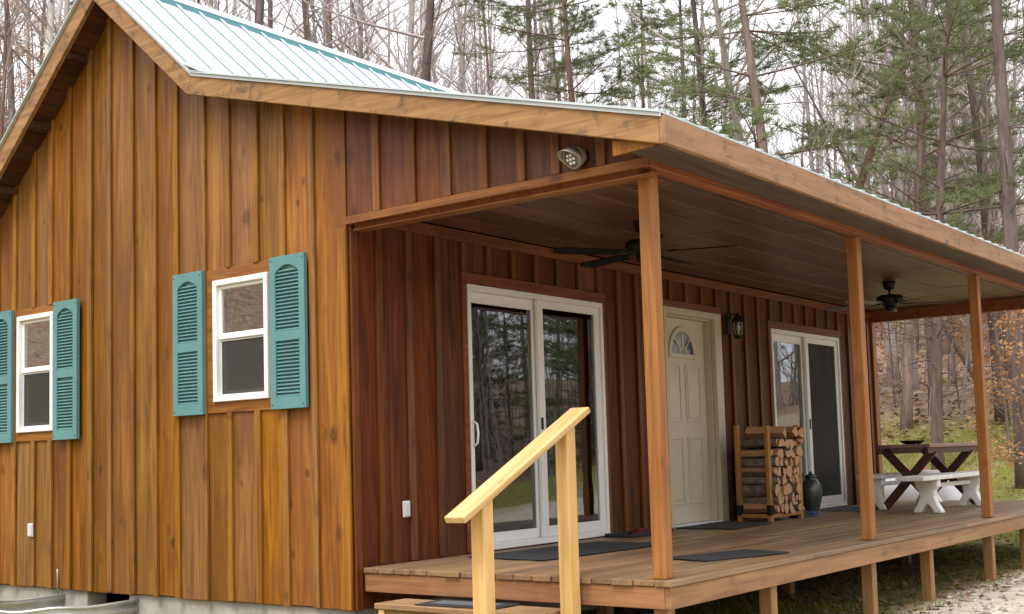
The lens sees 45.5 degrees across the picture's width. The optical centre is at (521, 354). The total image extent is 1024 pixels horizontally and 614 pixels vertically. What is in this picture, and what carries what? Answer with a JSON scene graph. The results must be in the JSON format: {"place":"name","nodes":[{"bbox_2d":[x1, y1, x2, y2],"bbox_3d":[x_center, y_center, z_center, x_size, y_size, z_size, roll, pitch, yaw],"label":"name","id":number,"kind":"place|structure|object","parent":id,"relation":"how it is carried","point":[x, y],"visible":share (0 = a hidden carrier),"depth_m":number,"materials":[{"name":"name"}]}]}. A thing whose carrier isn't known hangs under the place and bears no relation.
{"place":"outdoors","nodes":[
{"label":"outdoors","id":0,"kind":"place"},
{"bbox_2d":[0,0,1023,198],"label":"sky","id":1,"kind":"structure","parent":0,"point":[611,20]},
{"bbox_2d":[4,111,1023,613],"bbox_3d":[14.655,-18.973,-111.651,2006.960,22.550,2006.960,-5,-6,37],"label":"ground","id":2,"kind":"structure","parent":0,"point":[996,601],"depth_m":13.59,"materials":[{"name":"soil"}]},
{"bbox_2d":[0,0,40,126],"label":"bare tree","id":3,"kind":"object","parent":2,"relation":"on","point":[11,90],"visible":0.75,"depth_m":39.51,"materials":[{"name":"brown plant"}]},
{"bbox_2d":[0,0,44,141],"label":"bare tree","id":4,"kind":"object","parent":2,"relation":"on","point":[5,61],"visible":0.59,"depth_m":36.55,"materials":[{"name":"brown plant"}]},
{"bbox_2d":[1,0,44,131],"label":"beech sapling","id":5,"kind":"object","parent":2,"relation":"on","point":[15,56],"visible":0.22,"depth_m":49.46,"materials":[{"name":"beige plant"}]},
{"bbox_2d":[0,0,58,75],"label":"bare tree","id":6,"kind":"object","parent":2,"relation":"on","point":[49,18],"visible":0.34,"depth_m":38.35,"materials":[{"name":"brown plant"}]},
{"bbox_2d":[4,0,74,128],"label":"bare tree","id":7,"kind":"object","parent":2,"relation":"on","point":[49,29],"visible":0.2,"depth_m":36.33,"materials":[{"name":"brown plant"}]},
{"bbox_2d":[0,569,138,613],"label":"window well","id":8,"kind":"object","parent":2,"relation":"on","point":[51,604],"depth_m":9.62,"materials":[{"name":"metal"}]},
{"bbox_2d":[206,0,331,37],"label":"bare tree","id":9,"kind":"object","parent":2,"relation":"on","point":[270,15],"visible":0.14,"depth_m":44.47,"materials":[{"name":"brown plant"}]},
{"bbox_2d":[203,0,337,42],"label":"bare tree","id":10,"kind":"object","parent":2,"relation":"on","point":[258,11],"visible":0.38,"depth_m":36.34,"materials":[{"name":"brown plant"}]},
{"bbox_2d":[265,0,408,64],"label":"bare tree","id":11,"kind":"object","parent":2,"relation":"on","point":[330,28],"visible":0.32,"depth_m":43.67,"materials":[{"name":"brown plant"}]},
{"bbox_2d":[253,0,437,59],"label":"bare tree","id":12,"kind":"object","parent":2,"relation":"on","point":[306,24],"visible":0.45,"depth_m":37.02,"materials":[{"name":"brown plant"}]},
{"bbox_2d":[280,0,450,78],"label":"bare tree","id":13,"kind":"object","parent":2,"relation":"on","point":[359,51],"visible":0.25,"depth_m":39.97,"materials":[{"name":"brown plant"}]},
{"bbox_2d":[303,0,522,95],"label":"bare tree","id":14,"kind":"object","parent":2,"relation":"on","point":[427,37],"visible":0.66,"depth_m":35.16,"materials":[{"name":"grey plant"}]},
{"bbox_2d":[312,0,540,97],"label":"bare tree","id":15,"kind":"object","parent":2,"relation":"on","point":[410,26],"visible":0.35,"depth_m":38.68,"materials":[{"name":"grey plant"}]},
{"bbox_2d":[372,0,486,89],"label":"bare tree","id":16,"kind":"object","parent":2,"relation":"on","point":[423,20],"visible":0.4,"depth_m":52.52,"materials":[{"name":"brown plant"}]},
{"bbox_2d":[385,0,480,87],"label":"bare tree","id":17,"kind":"object","parent":2,"relation":"on","point":[432,46],"visible":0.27,"depth_m":54.01,"materials":[{"name":"brown plant"}]},
{"bbox_2d":[414,0,520,93],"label":"bare tree","id":18,"kind":"object","parent":2,"relation":"on","point":[463,44],"visible":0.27,"depth_m":60.21,"materials":[{"name":"brown plant"}]},
{"bbox_2d":[439,0,519,96],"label":"tree","id":19,"kind":"object","parent":2,"relation":"on","point":[478,86],"visible":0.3,"depth_m":50.97,"materials":[{"name":"brown plant"}]},
{"bbox_2d":[374,407,589,613],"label":"wooden steps","id":20,"kind":"structure","parent":2,"relation":"on","point":[476,506],"depth_m":7.08,"materials":[{"name":"brown wood"}]},
{"bbox_2d":[415,599,519,609],"bbox_3d":[-0.335,1.536,7.508,0.620,0.010,0.270,-5,-6,35],"label":"doormat","id":21,"kind":"object","parent":20,"relation":"on","point":[456,603],"visible":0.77,"depth_m":7.50,"materials":[{"name":"rubber"}]},
{"bbox_2d":[417,0,548,96],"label":"bare tree","id":22,"kind":"object","parent":2,"relation":"on","point":[486,50],"visible":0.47,"depth_m":45.24,"materials":[{"name":"brown plant"}]},
{"bbox_2d":[435,0,544,96],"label":"bare tree","id":23,"kind":"object","parent":2,"relation":"on","point":[490,30],"visible":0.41,"depth_m":51.99,"materials":[{"name":"brown plant"}]},
{"bbox_2d":[464,0,526,95],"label":"tree","id":24,"kind":"object","parent":2,"relation":"on","point":[493,53],"visible":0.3,"depth_m":59.53,"materials":[{"name":"brown plant"}]},
{"bbox_2d":[392,0,602,98],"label":"bare tree","id":25,"kind":"object","parent":2,"relation":"on","point":[461,58],"visible":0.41,"depth_m":46.70,"materials":[{"name":"brown plant"}]},
{"bbox_2d":[0,0,1023,613],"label":"cabin","id":26,"kind":"object","parent":2,"relation":"on","point":[290,324],"visible":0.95,"depth_m":9.51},
{"bbox_2d":[16,304,52,441],"bbox_3d":[-4.224,0.170,10.694,0.646,1.173,0.108,-5,-6,37],"label":"window","id":27,"kind":"structure","parent":26,"relation":"in","point":[34,326],"depth_m":10.71,"materials":[{"name":"white plastic"}]},
{"bbox_2d":[207,260,270,413],"bbox_3d":[-2.065,-0.119,9.056,0.756,1.087,0.108,-5,-6,37],"label":"window","id":28,"kind":"structure","parent":26,"relation":"in","point":[238,297],"depth_m":9.06,"materials":[{"name":"white plastic"}]},
{"bbox_2d":[466,284,609,549],"bbox_3d":[0.150,0.520,10.033,0.209,2.043,1.860,-5,-6,37],"label":"sliding door","id":29,"kind":"structure","parent":26,"relation":"in","point":[533,358],"depth_m":9.99,"materials":[{"name":"white glass"}]},
{"bbox_2d":[468,541,651,560],"bbox_3d":[0.380,1.464,9.135,0.700,0.008,1.550,-6,-6,40],"label":"doormat","id":30,"kind":"object","parent":26,"relation":"on","point":[552,552],"visible":0.78,"depth_m":9.04,"materials":[{"name":"rubber"}]},
{"bbox_2d":[557,145,588,168],"bbox_3d":[0.296,-1.164,7.172,0.152,0.145,0.181,-5,-6,37],"label":"spotlight","id":31,"kind":"object","parent":26,"relation":"attached to","point":[574,156],"visible":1,"depth_m":7.15,"materials":[{"name":"beige metal"}]},
{"bbox_2d":[605,529,672,537],"bbox_3d":[1.037,1.565,10.706,0.270,0.029,0.700,-5,-6,37],"label":"boot tray","id":32,"kind":"object","parent":26,"relation":"on","point":[627,534],"visible":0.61,"depth_m":10.48,"materials":[{"name":"rubber"}]},
{"bbox_2d":[553,221,739,267],"bbox_3d":[0.948,-0.846,9.283,1.388,0.314,1.338,-5,-6,37],"label":"ceiling fan","id":33,"kind":"object","parent":26,"relation":"hanging from","point":[632,247],"visible":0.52,"depth_m":9.17,"materials":[{"name":"black metal"}]},
{"bbox_2d":[663,305,728,527],"bbox_3d":[1.670,0.618,12.084,0.190,2.115,1.143,-5,-6,37],"label":"entry door","id":34,"kind":"structure","parent":26,"relation":"in","point":[689,348],"depth_m":12.23,"materials":[{"name":"beige paint"}]},
{"bbox_2d":[675,522,772,528],"bbox_3d":[1.936,1.623,11.591,0.580,0.008,0.950,-5,-6,33],"label":"doormat","id":35,"kind":"object","parent":26,"relation":"on","point":[725,525],"visible":1,"depth_m":11.51,"materials":[{"name":"rubber"}]},
{"bbox_2d":[673,549,789,560],"bbox_3d":[1.403,1.365,8.306,0.800,0.008,0.420,2,-6,-37],"label":"doormat","id":36,"kind":"object","parent":26,"relation":"on","point":[725,555],"visible":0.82,"depth_m":8.26,"materials":[{"name":"rubber"}]},
{"bbox_2d":[726,313,743,338],"bbox_3d":[2.224,-0.295,12.634,0.189,0.273,0.130,-5,-6,37],"label":"wall lantern","id":37,"kind":"object","parent":26,"relation":"attached to","point":[737,318],"depth_m":12.61,"materials":[{"name":"black metal"}]},
{"bbox_2d":[733,425,803,521],"bbox_3d":[2.504,1.190,12.333,0.376,0.962,0.754,-5,-6,37],"label":"firewood rack","id":38,"kind":"object","parent":26,"relation":"on","point":[770,515],"visible":0.94,"depth_m":12.10,"materials":[{"name":"brown wood"}]},
{"bbox_2d":[743,503,779,512],"bbox_3d":[2.364,1.514,12.085,0.394,0.077,0.079,-5,-40,34],"label":"log","id":39,"kind":"object","parent":38,"relation":"in","point":[751,508],"visible":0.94,"depth_m":12.07,"materials":[{"name":"brown wood"}]},
{"bbox_2d":[743,493,781,505],"bbox_3d":[2.383,1.434,12.097,0.404,0.136,0.072,-6,-13,39],"label":"log","id":40,"kind":"object","parent":39,"relation":"on","point":[763,500],"visible":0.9,"depth_m":12.06,"materials":[{"name":"brown wood"}]},
{"bbox_2d":[742,484,780,497],"bbox_3d":[2.363,1.353,12.095,0.402,0.140,0.125,-6,-28,38],"label":"log","id":41,"kind":"object","parent":40,"relation":"on","point":[752,491],"visible":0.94,"depth_m":12.05,"materials":[{"name":"brown wood"}]},
{"bbox_2d":[742,477,780,484],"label":"log","id":42,"kind":"object","parent":41,"relation":"on","point":[755,480],"visible":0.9,"depth_m":12.12,"materials":[{"name":"brown wood"}]},
{"bbox_2d":[734,467,777,474],"bbox_3d":[2.336,1.171,12.137,0.435,0.074,0.079,-6,27,39],"label":"log","id":43,"kind":"object","parent":42,"relation":"on","point":[756,471],"visible":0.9,"depth_m":12.10,"materials":[{"name":"brown wood"}]},
{"bbox_2d":[741,456,778,467],"bbox_3d":[2.359,1.075,12.148,0.407,0.105,0.112,-5,28,35],"label":"log","id":44,"kind":"object","parent":43,"relation":"on","point":[752,462],"visible":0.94,"depth_m":12.11,"materials":[{"name":"brown wood"}]},
{"bbox_2d":[740,450,772,456],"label":"log","id":45,"kind":"object","parent":44,"relation":"on","point":[753,453],"visible":0.82,"depth_m":12.12,"materials":[{"name":"brown wood"}]},
{"bbox_2d":[740,439,778,447],"bbox_3d":[2.352,0.886,12.172,0.439,0.080,0.079,-5,-6,34],"label":"log","id":46,"kind":"object","parent":45,"relation":"on","point":[752,443],"visible":0.85,"depth_m":12.15,"materials":[{"name":"brown wood"}]},
{"bbox_2d":[770,328,846,508],"bbox_3d":[3.303,0.774,14.195,0.150,2.043,1.860,-5,-6,37],"label":"sliding door","id":47,"kind":"structure","parent":26,"relation":"in","point":[807,393],"depth_m":14.31,"materials":[{"name":"white glass"}]},
{"bbox_2d":[802,471,821,514],"bbox_3d":[3.078,1.472,12.944,0.226,0.468,0.226,-5,-6,37],"label":"urn","id":48,"kind":"object","parent":26,"relation":"on","point":[812,492],"visible":0.84,"depth_m":12.86,"materials":[{"name":"ceramic"}]},
{"bbox_2d":[824,281,957,311],"bbox_3d":[3.898,-0.616,13.090,1.336,0.314,1.389,-5,-6,37],"label":"ceiling fan","id":49,"kind":"object","parent":26,"relation":"hanging from","point":[889,301],"visible":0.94,"depth_m":13.01,"materials":[{"name":"black metal"}]},
{"bbox_2d":[857,470,941,509],"bbox_3d":[4.572,1.598,14.529,0.301,0.392,2.200,-5,-6,37],"label":"bench","id":50,"kind":"object","parent":26,"relation":"on","point":[879,481],"visible":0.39,"depth_m":13.70,"materials":[{"name":"white paint"}]},
{"bbox_2d":[874,442,977,509],"bbox_3d":[4.709,1.399,14.012,0.722,0.746,1.789,-5,-6,37],"label":"picnic table","id":51,"kind":"object","parent":26,"relation":"on","point":[927,451],"visible":0.73,"depth_m":13.59,"materials":[{"name":"brown wood"}]},
{"bbox_2d":[896,471,980,512],"bbox_3d":[4.620,1.491,13.263,0.301,0.392,2.200,-5,-6,37],"label":"bench","id":52,"kind":"object","parent":26,"relation":"on","point":[927,486],"visible":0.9,"depth_m":12.82,"materials":[{"name":"white paint"}]},
{"bbox_2d":[0,0,1023,436],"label":"brush","id":53,"kind":"object","parent":2,"relation":"on","point":[774,150],"visible":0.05,"depth_m":33.30,"materials":[{"name":"brown plant"}]},
{"bbox_2d":[16,109,1023,613],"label":"fallen leaves","id":54,"kind":"object","parent":2,"relation":"on","point":[908,577],"visible":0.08,"depth_m":12.10,"materials":[{"name":"brown plant"}]},
{"bbox_2d":[462,0,597,99],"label":"bare tree","id":55,"kind":"object","parent":2,"relation":"on","point":[545,67],"visible":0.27,"depth_m":60.18,"materials":[{"name":"brown plant"}]},
{"bbox_2d":[475,0,602,101],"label":"bare tree","id":56,"kind":"object","parent":2,"relation":"on","point":[538,66],"visible":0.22,"depth_m":47.59,"materials":[{"name":"brown plant"}]},
{"bbox_2d":[450,0,638,100],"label":"pine tree","id":57,"kind":"object","parent":2,"relation":"on","point":[530,50],"visible":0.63,"depth_m":36.79,"materials":[{"name":"green plant"}]},
{"bbox_2d":[465,0,673,107],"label":"pine tree","id":58,"kind":"object","parent":2,"relation":"on","point":[569,63],"visible":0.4,"depth_m":32.01,"materials":[{"name":"green plant"}]},
{"bbox_2d":[512,0,631,106],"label":"bare tree","id":59,"kind":"object","parent":2,"relation":"on","point":[558,98],"visible":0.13,"depth_m":42.09,"materials":[{"name":"brown plant"}]},
{"bbox_2d":[573,0,677,106],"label":"bare tree","id":60,"kind":"object","parent":2,"relation":"on","point":[609,46],"visible":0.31,"depth_m":70.53,"materials":[{"name":"brown plant"}]},
{"bbox_2d":[579,0,717,131],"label":"pine tree","id":61,"kind":"object","parent":2,"relation":"on","point":[642,62],"visible":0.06,"depth_m":38.43,"materials":[{"name":"green plant"}]},
{"bbox_2d":[612,0,778,138],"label":"pine tree","id":62,"kind":"object","parent":2,"relation":"on","point":[656,25],"visible":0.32,"depth_m":34.32,"materials":[{"name":"green plant"}]},
{"bbox_2d":[651,0,754,139],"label":"bare tree","id":63,"kind":"object","parent":2,"relation":"on","point":[693,103],"visible":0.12,"depth_m":39.89,"materials":[{"name":"brown plant"}]},
{"bbox_2d":[617,0,818,139],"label":"pine tree","id":64,"kind":"object","parent":2,"relation":"on","point":[692,11],"visible":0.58,"depth_m":30.14,"materials":[{"name":"green plant"}]},
{"bbox_2d":[622,0,823,152],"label":"bare tree","id":65,"kind":"object","parent":2,"relation":"on","point":[702,24],"visible":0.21,"depth_m":40.49,"materials":[{"name":"brown plant"}]},
{"bbox_2d":[690,0,804,149],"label":"bare tree","id":66,"kind":"object","parent":2,"relation":"on","point":[749,88],"visible":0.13,"depth_m":40.63,"materials":[{"name":"brown plant"}]},
{"bbox_2d":[614,0,925,163],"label":"pine tree","id":67,"kind":"object","parent":2,"relation":"on","point":[759,121],"visible":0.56,"depth_m":27.27,"materials":[{"name":"green plant"}]},
{"bbox_2d":[618,0,923,178],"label":"bare tree","id":68,"kind":"object","parent":2,"relation":"on","point":[725,60],"visible":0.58,"depth_m":28.65,"materials":[{"name":"brown plant"}]},
{"bbox_2d":[718,0,862,170],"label":"bare tree","id":69,"kind":"object","parent":2,"relation":"on","point":[806,106],"visible":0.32,"depth_m":53.66,"materials":[{"name":"brown plant"}]},
{"bbox_2d":[771,9,840,166],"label":"bare tree","id":70,"kind":"object","parent":2,"relation":"on","point":[802,97],"visible":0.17,"depth_m":65.07,"materials":[{"name":"brown plant"}]},
{"bbox_2d":[779,3,848,172],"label":"bare tree","id":71,"kind":"object","parent":2,"relation":"on","point":[814,115],"visible":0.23,"depth_m":55.05,"materials":[{"name":"brown plant"}]},
{"bbox_2d":[613,416,1023,613],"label":"grass","id":72,"kind":"structure","parent":2,"relation":"on","point":[1015,539],"depth_m":12.21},
{"bbox_2d":[750,0,895,182],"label":"bare tree","id":73,"kind":"object","parent":2,"relation":"on","point":[821,167],"visible":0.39,"depth_m":50.71,"materials":[{"name":"brown plant"}]},
{"bbox_2d":[771,0,915,190],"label":"bare tree","id":74,"kind":"object","parent":2,"relation":"on","point":[866,183],"visible":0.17,"depth_m":42.75,"materials":[{"name":"brown plant"}]},
{"bbox_2d":[767,0,926,190],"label":"bare tree","id":75,"kind":"object","parent":2,"relation":"on","point":[853,84],"visible":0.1,"depth_m":52.41,"materials":[{"name":"brown plant"}]},
{"bbox_2d":[713,0,990,386],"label":"bare tree","id":76,"kind":"object","parent":2,"relation":"on","point":[863,28],"visible":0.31,"depth_m":34.96,"materials":[{"name":"brown plant"}]},
{"bbox_2d":[733,0,973,380],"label":"dead tree","id":77,"kind":"object","parent":2,"relation":"on","point":[955,346],"visible":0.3,"depth_m":32.55,"materials":[{"name":"brown plant"}]},
{"bbox_2d":[784,1,957,201],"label":"bare tree","id":78,"kind":"object","parent":2,"relation":"on","point":[870,24],"visible":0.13,"depth_m":48.40,"materials":[{"name":"brown plant"}]},
{"bbox_2d":[875,321,918,407],"bbox_3d":[9.099,-0.452,30.745,2.715,4.047,1.673,-1,-2,-39],"label":"beech sapling","id":79,"kind":"object","parent":2,"relation":"on","point":[891,355],"visible":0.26,"depth_m":30.69,"materials":[{"name":"orange plant"}]},
{"bbox_2d":[771,0,1023,216],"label":"pine tree","id":80,"kind":"object","parent":2,"relation":"on","point":[869,155],"visible":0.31,"depth_m":29.13,"materials":[{"name":"green plant"}]},
{"bbox_2d":[787,0,1023,430],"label":"pine tree","id":81,"kind":"object","parent":2,"relation":"on","point":[906,413],"visible":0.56,"depth_m":26.52,"materials":[{"name":"green plant"}]},
{"bbox_2d":[788,0,1023,389],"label":"bare tree","id":82,"kind":"object","parent":2,"relation":"on","point":[916,385],"visible":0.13,"depth_m":33.44,"materials":[{"name":"brown plant"}]},
{"bbox_2d":[800,0,1021,414],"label":"bare tree","id":83,"kind":"object","parent":2,"relation":"on","point":[928,330],"visible":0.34,"depth_m":28.77,"materials":[{"name":"brown plant"}]},
{"bbox_2d":[846,0,977,350],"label":"bare tree","id":84,"kind":"object","parent":2,"relation":"on","point":[917,327],"visible":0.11,"depth_m":40.66,"materials":[{"name":"brown plant"}]},
{"bbox_2d":[807,1,1020,354],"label":"bare tree","id":85,"kind":"object","parent":2,"relation":"on","point":[945,344],"visible":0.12,"depth_m":40.14,"materials":[{"name":"brown plant"}]},
{"bbox_2d":[884,468,961,500],"bbox_3d":[5.543,2.158,17.093,1.599,1.150,0.800,-6,-7,43],"label":"gas tank","id":86,"kind":"object","parent":2,"relation":"on","point":[911,492],"visible":0.03,"depth_m":16.75,"materials":[{"name":"white paint"}]},
{"bbox_2d":[826,0,1023,469],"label":"pine tree","id":87,"kind":"object","parent":2,"relation":"on","point":[944,193],"visible":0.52,"depth_m":22.62,"materials":[{"name":"green plant"}]},
{"bbox_2d":[860,2,1023,382],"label":"bare tree","id":88,"kind":"object","parent":2,"relation":"on","point":[953,377],"visible":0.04,"depth_m":34.59,"materials":[{"name":"brown plant"}]},
{"bbox_2d":[921,315,972,406],"bbox_3d":[10.386,0.045,29.410,1.359,2.899,1.499,-2,-5,7],"label":"beech sapling","id":89,"kind":"object","parent":2,"relation":"on","point":[956,378],"visible":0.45,"depth_m":29.41,"materials":[{"name":"orange plant"}]},
{"bbox_2d":[873,0,1023,421],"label":"bare tree","id":90,"kind":"object","parent":2,"relation":"on","point":[981,163],"visible":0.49,"depth_m":26.05,"materials":[{"name":"brown plant"}]},
{"bbox_2d":[885,4,1023,251],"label":"bare tree","id":91,"kind":"object","parent":2,"relation":"on","point":[997,225],"visible":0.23,"depth_m":32.11,"materials":[{"name":"brown plant"}]},
{"bbox_2d":[885,0,1023,232],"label":"bare tree","id":92,"kind":"object","parent":2,"relation":"on","point":[966,118],"visible":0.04,"depth_m":44.02,"materials":[{"name":"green plant"}]},
{"bbox_2d":[902,10,1023,317],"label":"bare tree","id":93,"kind":"object","parent":2,"relation":"on","point":[990,116],"visible":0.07,"depth_m":42.60,"materials":[{"name":"brown plant"}]},
{"bbox_2d":[905,570,1023,613],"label":"gravel","id":94,"kind":"structure","parent":2,"relation":"on","point":[983,605],"depth_m":10.01,"materials":[{"name":"gravel"}]},
{"bbox_2d":[910,65,1023,361],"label":"bare tree","id":95,"kind":"object","parent":2,"relation":"on","point":[967,315],"visible":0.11,"depth_m":38.02,"materials":[{"name":"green plant"}]},
{"bbox_2d":[927,0,1023,378],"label":"bare tree","id":96,"kind":"object","parent":2,"relation":"on","point":[1003,327],"visible":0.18,"depth_m":33.60,"materials":[{"name":"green plant"}]},
{"bbox_2d":[928,0,1023,488],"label":"pine tree","id":97,"kind":"object","parent":2,"relation":"on","point":[1009,220],"visible":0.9,"depth_m":20.60,"materials":[{"name":"green plant"}]},
{"bbox_2d":[930,0,1023,316],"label":"pine tree","id":98,"kind":"object","parent":2,"relation":"on","point":[968,115],"visible":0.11,"depth_m":41.18,"materials":[{"name":"green plant"}]},
{"bbox_2d":[943,228,1021,461],"bbox_3d":[8.634,-0.018,22.441,2.439,4.587,2.154,1,-5,-29],"label":"beech sapling","id":99,"kind":"object","parent":2,"relation":"on","point":[1005,400],"visible":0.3,"depth_m":22.30,"materials":[{"name":"orange plant"}]},
{"bbox_2d":[945,25,1023,357],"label":"bare tree","id":100,"kind":"object","parent":2,"relation":"on","point":[992,101],"visible":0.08,"depth_m":36.78,"materials":[{"name":"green plant"}]},
{"bbox_2d":[961,310,1023,468],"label":"beech sapling","id":101,"kind":"object","parent":2,"relation":"on","point":[1021,375],"visible":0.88,"depth_m":19.66,"materials":[{"name":"orange plant"}]},
{"label":"log","id":102,"kind":"object","parent":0,"visible":0},
{"bbox_2d":[780,467,786,474],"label":"log","id":103,"kind":"object","parent":102,"relation":"on","point":[783,471],"visible":0.23,"depth_m":12.15,"materials":[{"name":"brown wood"}]},
{"bbox_2d":[783,459,787,465],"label":"log","id":104,"kind":"object","parent":103,"relation":"on","point":[785,462],"visible":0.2,"depth_m":12.18,"materials":[{"name":"brown wood"}]},
{"bbox_2d":[783,450,790,457],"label":"log","id":105,"kind":"object","parent":104,"relation":"on","point":[787,453],"visible":0.29,"depth_m":12.19,"materials":[{"name":"brown wood"}]},
{"bbox_2d":[749,439,789,448],"bbox_3d":[2.495,0.908,12.310,0.427,0.094,0.096,-7,22,41],"label":"log","id":106,"kind":"object","parent":105,"relation":"on","point":[787,443],"visible":0.3,"depth_m":12.19,"materials":[{"name":"brown wood"}]},
{"bbox_2d":[745,426,785,438],"bbox_3d":[2.465,0.779,12.291,0.400,0.110,0.109,-4,-40,29],"label":"log","id":107,"kind":"object","parent":106,"relation":"on","point":[777,432],"visible":0.84,"depth_m":12.26,"materials":[{"name":"brown wood"}]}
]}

